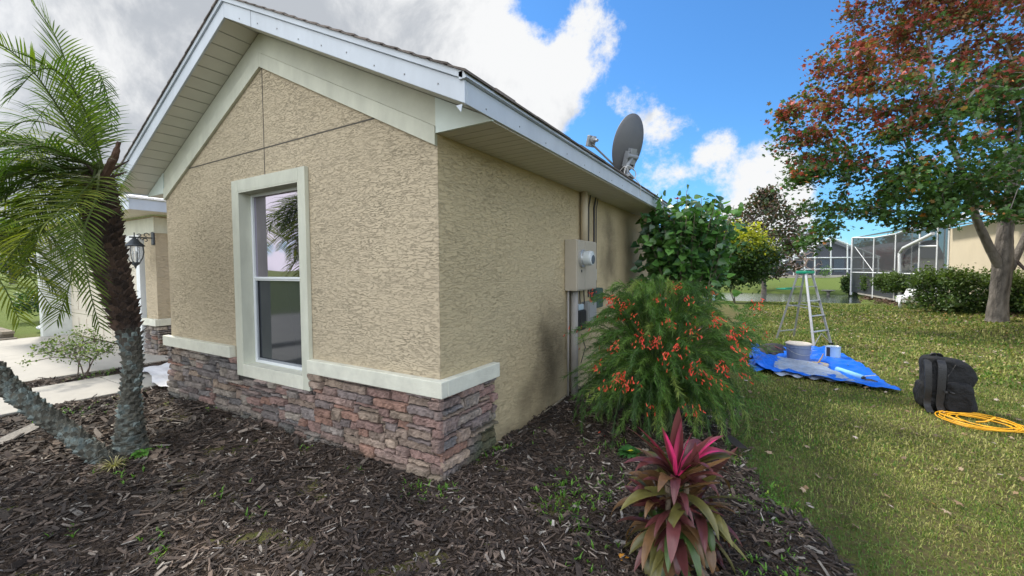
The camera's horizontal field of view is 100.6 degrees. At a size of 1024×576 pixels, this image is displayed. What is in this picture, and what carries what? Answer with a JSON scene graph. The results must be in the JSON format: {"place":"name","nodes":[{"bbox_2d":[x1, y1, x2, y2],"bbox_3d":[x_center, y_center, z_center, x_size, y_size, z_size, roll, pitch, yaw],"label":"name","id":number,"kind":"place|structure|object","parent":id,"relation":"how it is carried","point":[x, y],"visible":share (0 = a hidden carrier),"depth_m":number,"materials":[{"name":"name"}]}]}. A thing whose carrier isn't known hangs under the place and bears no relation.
{"place":"outdoors","nodes":[
{"label":"outdoors","id":0,"kind":"place"},
{"bbox_2d":[0,372,156,416],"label":"walkway","id":1,"kind":"structure","parent":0,"point":[87,389],"depth_m":5.27,"materials":[{"name":"concrete"}]},
{"bbox_2d":[142,362,170,386],"bbox_3d":[-4.589,1.181,6.355,2.139,0.049,1.599,1,3,31],"label":"drop cloth","id":2,"kind":"object","parent":1,"relation":"on","point":[159,374],"visible":0.12,"depth_m":5.98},
{"bbox_2d":[0,334,168,381],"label":"driveway","id":3,"kind":"structure","parent":0,"point":[12,351],"depth_m":7.08,"materials":[{"name":"concrete"}]},
{"bbox_2d":[0,273,1023,575],"bbox_3d":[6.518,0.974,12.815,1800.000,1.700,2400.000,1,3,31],"label":"lawn","id":4,"kind":"structure","parent":0,"point":[30,329],"depth_m":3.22,"materials":[{"name":"green plant"}]},
{"bbox_2d":[0,327,17,340],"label":"stone edging","id":5,"kind":"object","parent":4,"relation":"on","point":[6,334],"visible":0.92,"depth_m":9.42,"materials":[{"name":"beige stone"}]},
{"bbox_2d":[0,217,36,283],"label":"tree","id":6,"kind":"object","parent":4,"relation":"on","point":[4,271],"visible":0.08,"depth_m":41.77,"materials":[{"name":"green plant"}]},
{"bbox_2d":[7,289,89,315],"bbox_3d":[-14.170,0.453,13.094,1.949,1.214,1.924,1,3,31],"label":"shrub","id":7,"kind":"object","parent":4,"relation":"on","point":[27,305],"visible":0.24,"depth_m":12.50,"materials":[{"name":"green plant"}]},
{"bbox_2d":[28,0,670,482],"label":"house","id":8,"kind":"structure","parent":4,"relation":"on","point":[360,244],"depth_m":3.72,"materials":[{"name":"paint"}]},
{"bbox_2d":[69,246,136,342],"bbox_3d":[-8.645,0.114,8.998,4.168,2.003,0.052,1,3,31],"label":"garage door","id":9,"kind":"structure","parent":8,"relation":"in","point":[77,319],"depth_m":9.45,"materials":[{"name":"paint"}]},
{"bbox_2d":[125,232,154,268],"bbox_3d":[-6.369,-0.653,7.273,0.276,0.640,0.409,1,3,31],"label":"wall lantern","id":10,"kind":"object","parent":8,"relation":"attached to","point":[134,241],"depth_m":7.21,"materials":[{"name":"metal"}]},
{"bbox_2d":[231,166,312,390],"bbox_3d":[-2.253,-0.084,4.080,1.210,1.960,0.183,1,3,31],"label":"window","id":11,"kind":"structure","parent":8,"relation":"in","point":[271,223],"depth_m":4.16,"materials":[{"name":"paint"}]},
{"bbox_2d":[565,191,597,396],"bbox_3d":[0.992,0.103,5.200,0.301,2.545,1.036,1,3,31],"label":"electric meter","id":12,"kind":"object","parent":8,"relation":"attached to","point":[580,263],"visible":0.92,"depth_m":4.92,"materials":[{"name":"metal"}]},
{"bbox_2d":[585,242,595,288],"bbox_3d":[0.947,-0.270,5.112,0.006,0.550,0.370,1,3,31],"label":"utility box","id":13,"kind":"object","parent":12,"relation":"in","point":[590,271],"depth_m":5.10,"materials":[{"name":"metal"}]},
{"bbox_2d":[578,304,585,330],"bbox_3d":[0.804,0.347,5.080,0.110,0.310,0.200,1,3,31],"label":"utility box","id":14,"kind":"object","parent":8,"relation":"attached to","point":[581,314],"visible":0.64,"depth_m":5.02,"materials":[{"name":"plastic"}]},
{"bbox_2d":[581,301,596,322],"bbox_3d":[0.973,0.299,5.362,0.110,0.260,0.260,1,3,31],"label":"utility box","id":15,"kind":"object","parent":8,"relation":"attached to","point":[590,309],"visible":0.5,"depth_m":5.25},
{"bbox_2d":[590,287,602,307],"bbox_3d":[1.115,0.128,5.602,0.100,0.260,0.250,1,3,31],"label":"utility box","id":16,"kind":"object","parent":8,"relation":"attached to","point":[598,290],"visible":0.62,"depth_m":5.51,"materials":[{"name":"metal"}]},
{"bbox_2d":[586,113,643,194],"bbox_3d":[1.405,-1.763,5.598,0.863,1.040,0.304,-1,3,-26],"label":"satellite dish","id":17,"kind":"object","parent":8,"relation":"attached to","point":[627,143],"visible":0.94,"depth_m":5.58,"materials":[{"name":"grey metal"}]},
{"bbox_2d":[0,327,852,575],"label":"mulch bed","id":18,"kind":"object","parent":4,"relation":"on","point":[369,560],"visible":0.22,"depth_m":2.59,"materials":[{"name":"brown wood"}]},
{"bbox_2d":[0,132,115,464],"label":"date palm","id":19,"kind":"object","parent":18,"relation":"on","point":[37,409],"visible":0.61,"depth_m":3.25,"materials":[{"name":"green plant"}]},
{"bbox_2d":[15,324,117,376],"bbox_3d":[-6.098,0.904,5.961,1.047,0.788,1.225,0,2,-4],"label":"azalea bush","id":20,"kind":"object","parent":18,"relation":"on","point":[96,350],"visible":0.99,"depth_m":5.88,"materials":[{"name":"green plant"}]},
{"bbox_2d":[0,0,152,458],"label":"date palm","id":21,"kind":"object","parent":18,"relation":"on","point":[93,202],"visible":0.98,"depth_m":3.42,"materials":[{"name":"green plant"}]},
{"bbox_2d":[94,455,129,471],"bbox_3d":[-2.994,1.323,3.191,0.237,0.076,0.237,1,3,31],"label":"grass tuft","id":22,"kind":"object","parent":18,"relation":"on","point":[113,465],"visible":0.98,"depth_m":3.20,"materials":[{"name":"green plant"}]},
{"bbox_2d":[129,448,154,458],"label":"broadleaf plant","id":23,"kind":"object","parent":18,"relation":"on","point":[143,452],"visible":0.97,"depth_m":3.42,"materials":[{"name":"green plant"}]},
{"bbox_2d":[28,367,809,575],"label":"weeds","id":24,"kind":"object","parent":18,"relation":"on","point":[779,503],"visible":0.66,"depth_m":2.73,"materials":[{"name":"green plant"}]},
{"bbox_2d":[537,396,565,416],"bbox_3d":[0.439,1.262,4.572,0.015,0.042,0.700,1,3,31],"label":"thin pipe","id":25,"kind":"object","parent":18,"relation":"on","point":[553,405],"visible":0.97,"depth_m":4.61,"materials":[{"name":"black metal"}]},
{"bbox_2d":[618,444,640,457],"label":"groundcover plant","id":26,"kind":"object","parent":18,"relation":"on","point":[634,452],"visible":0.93,"depth_m":3.36,"materials":[{"name":"green plant"}]},
{"bbox_2d":[559,273,778,452],"bbox_3d":[1.353,0.618,3.889,1.864,1.546,1.798,1,3,31],"label":"firecracker bush","id":27,"kind":"object","parent":18,"relation":"on","point":[662,364],"visible":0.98,"depth_m":3.60,"materials":[{"name":"green plant"}]},
{"bbox_2d":[610,407,753,575],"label":"cordyline plant","id":28,"kind":"object","parent":18,"relation":"on","point":[671,540],"visible":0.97,"depth_m":2.06,"materials":[{"name":"pink plant"}]},
{"bbox_2d":[630,184,747,347],"bbox_3d":[2.683,-0.161,6.565,1.664,2.724,1.432,1,3,31],"label":"hibiscus shrub","id":29,"kind":"object","parent":18,"relation":"on","point":[688,242],"visible":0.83,"depth_m":6.21,"materials":[{"name":"green plant"}]},
{"bbox_2d":[717,218,792,302],"bbox_3d":[11.627,-1.345,21.996,4.844,4.331,4.089,1,3,31],"label":"rounded shrub","id":30,"kind":"object","parent":4,"relation":"on","point":[757,258],"visible":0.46,"depth_m":20.89,"materials":[{"name":"green plant"}]},
{"bbox_2d":[726,184,821,292],"bbox_3d":[19.394,-3.756,33.329,7.461,8.676,7.572,0,2,1],"label":"slender tree","id":31,"kind":"object","parent":4,"relation":"on","point":[765,202],"visible":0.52,"depth_m":32.22,"materials":[{"name":"green plant"}]},
{"bbox_2d":[783,248,821,276],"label":"bare shrub","id":32,"kind":"object","parent":4,"relation":"on","point":[805,261],"visible":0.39,"depth_m":42.79,"materials":[{"name":"brown plant"}]},
{"bbox_2d":[776,271,833,345],"bbox_3d":[5.918,0.390,8.617,0.743,1.474,1.338,-1,2,-8],"label":"stepladder","id":33,"kind":"object","parent":4,"relation":"on","point":[805,277],"visible":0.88,"depth_m":8.56,"materials":[{"name":"metal"}]},
{"bbox_2d":[771,238,850,277],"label":"lakeside house","id":34,"kind":"structure","parent":4,"relation":"on","point":[838,260],"depth_m":45.70,"materials":[{"name":"grey"}]},
{"bbox_2d":[748,343,901,390],"bbox_3d":[4.726,1.080,6.816,1.621,0.189,3.305,1,3,31],"label":"tarp","id":35,"kind":"object","parent":4,"relation":"on","point":[780,364],"visible":0.73,"depth_m":6.09,"materials":[{"name":"blue plastic"}]},
{"bbox_2d":[759,343,785,354],"bbox_3d":[4.644,1.045,7.618,0.499,0.130,1.305,2,3,41],"label":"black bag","id":36,"kind":"object","parent":35,"relation":"on","point":[780,348],"visible":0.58,"depth_m":7.36,"materials":[{"name":"fabric"}]},
{"bbox_2d":[785,341,811,360],"bbox_3d":[4.547,1.016,6.752,0.360,0.298,0.360,1,3,31],"label":"paint bucket","id":37,"kind":"object","parent":35,"relation":"on","point":[800,350],"visible":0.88,"depth_m":6.63,"materials":[{"name":"plastic"}]},
{"bbox_2d":[807,354,828,366],"bbox_3d":[4.575,1.065,6.354,0.264,0.172,0.264,1,3,31],"label":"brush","id":38,"kind":"object","parent":35,"relation":"on","point":[824,364],"visible":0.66,"depth_m":6.35,"materials":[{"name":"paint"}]},
{"bbox_2d":[825,345,840,357],"bbox_3d":[5.293,1.054,7.015,0.216,0.188,0.218,1,3,31],"label":"paint can","id":39,"kind":"object","parent":35,"relation":"on","point":[834,351],"visible":0.84,"depth_m":6.94,"materials":[{"name":"plastic"}]},
{"bbox_2d":[835,367,865,378],"bbox_3d":[4.618,1.169,5.807,0.072,0.084,0.462,0,2,0],"label":"roller sleeve","id":40,"kind":"object","parent":35,"relation":"on","point":[856,375],"visible":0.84,"depth_m":5.75,"materials":[{"name":"fabric"}]},
{"bbox_2d":[864,375,877,381],"bbox_3d":[4.664,1.184,5.474,0.151,0.100,0.143,0,2,0],"label":"paint brush","id":41,"kind":"object","parent":35,"relation":"on","point":[870,379],"visible":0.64,"depth_m":5.50,"materials":[{"name":"plastic"}]},
{"bbox_2d":[819,265,831,277],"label":"sapling","id":42,"kind":"object","parent":4,"relation":"on","point":[826,270],"visible":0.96,"depth_m":44.39,"materials":[{"name":"green plant"}]},
{"bbox_2d":[839,272,857,295],"bbox_3d":[23.998,-0.250,29.728,1.922,1.806,1.841,0,2,3],"label":"hedge shrub","id":43,"kind":"object","parent":4,"relation":"on","point":[845,284],"visible":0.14,"depth_m":29.76,"materials":[{"name":"green plant"}]},
{"bbox_2d":[734,305,1023,569],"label":"fallen leaves","id":44,"kind":"object","parent":4,"relation":"on","point":[803,488],"visible":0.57,"depth_m":6.82,"materials":[{"name":"brown plant"}]},
{"bbox_2d":[760,0,1023,322],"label":"maple tree","id":45,"kind":"object","parent":4,"relation":"on","point":[949,190],"visible":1,"depth_m":10.13,"materials":[{"name":"green plant"}]},
{"bbox_2d":[896,289,937,307],"bbox_3d":[14.721,0.377,15.665,1.477,0.670,0.705,0,2,0],"label":"pool pump","id":46,"kind":"object","parent":4,"relation":"on","point":[899,297],"visible":0.3,"depth_m":15.58,"materials":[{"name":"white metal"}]},
{"bbox_2d":[850,213,997,299],"bbox_3d":[21.665,-1.454,22.302,3.366,4.384,14.104,1,3,26],"label":"pool screen cage","id":47,"kind":"object","parent":4,"relation":"on","point":[871,257],"visible":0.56,"depth_m":22.07,"materials":[{"name":"white metal"}]},
{"bbox_2d":[898,232,934,294],"bbox_3d":[18.209,-0.985,19.262,0.140,2.822,3.645,1,3,26],"label":"rain gutter pipe","id":48,"kind":"object","parent":47,"relation":"attached to","point":[911,244],"visible":0.79,"depth_m":19.96,"materials":[{"name":"white metal"}]},
{"bbox_2d":[859,296,1023,317],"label":"hedge mulch","id":49,"kind":"object","parent":4,"relation":"on","point":[889,302],"visible":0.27,"depth_m":21.29,"materials":[{"name":"brown wood"}]},
{"bbox_2d":[858,274,869,290],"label":"hedge shrub","id":50,"kind":"object","parent":49,"relation":"on","point":[863,284],"visible":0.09,"depth_m":26.02,"materials":[{"name":"green plant"}]},
{"bbox_2d":[869,270,906,294],"bbox_3d":[19.635,-0.204,21.157,2.791,1.722,2.412,0,2,-2],"label":"hedge shrub","id":51,"kind":"object","parent":49,"relation":"on","point":[891,282],"visible":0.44,"depth_m":20.98,"materials":[{"name":"green plant"}]},
{"bbox_2d":[895,261,1023,313],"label":"hedge shrub","id":52,"kind":"object","parent":49,"relation":"on","point":[959,297],"visible":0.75,"depth_m":12.32,"materials":[{"name":"green plant"}]},
{"bbox_2d":[967,266,1023,313],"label":"hedge shrub","id":53,"kind":"object","parent":49,"relation":"on","point":[1018,304],"visible":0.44,"depth_m":11.65,"materials":[{"name":"green plant"}]},
{"bbox_2d":[913,353,977,415],"bbox_3d":[4.543,0.988,4.453,0.447,0.607,0.464,1,3,31],"label":"backpack","id":54,"kind":"object","parent":4,"relation":"on","point":[944,383],"visible":0.94,"depth_m":4.35,"materials":[{"name":"black fabric"}]},
{"bbox_2d":[934,410,1023,432],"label":"extension cord","id":55,"kind":"object","parent":4,"relation":"on","point":[988,419],"visible":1,"depth_m":4.01,"materials":[{"name":"yellow rubber"}]},
{"bbox_2d":[949,211,1023,311],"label":"neighbour house","id":56,"kind":"structure","parent":4,"relation":"on","point":[966,248],"depth_m":14.84,"materials":[{"name":"paint"}]},
{"bbox_2d":[0,0,1023,272],"label":"sky","id":57,"kind":"structure","parent":0,"point":[700,77],"materials":[{"name":"blue"}]},
{"bbox_2d":[703,292,860,302],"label":"pond","id":58,"kind":"structure","parent":0,"point":[783,297],"depth_m":27.91,"materials":[{"name":"grey liquid"}]}
]}

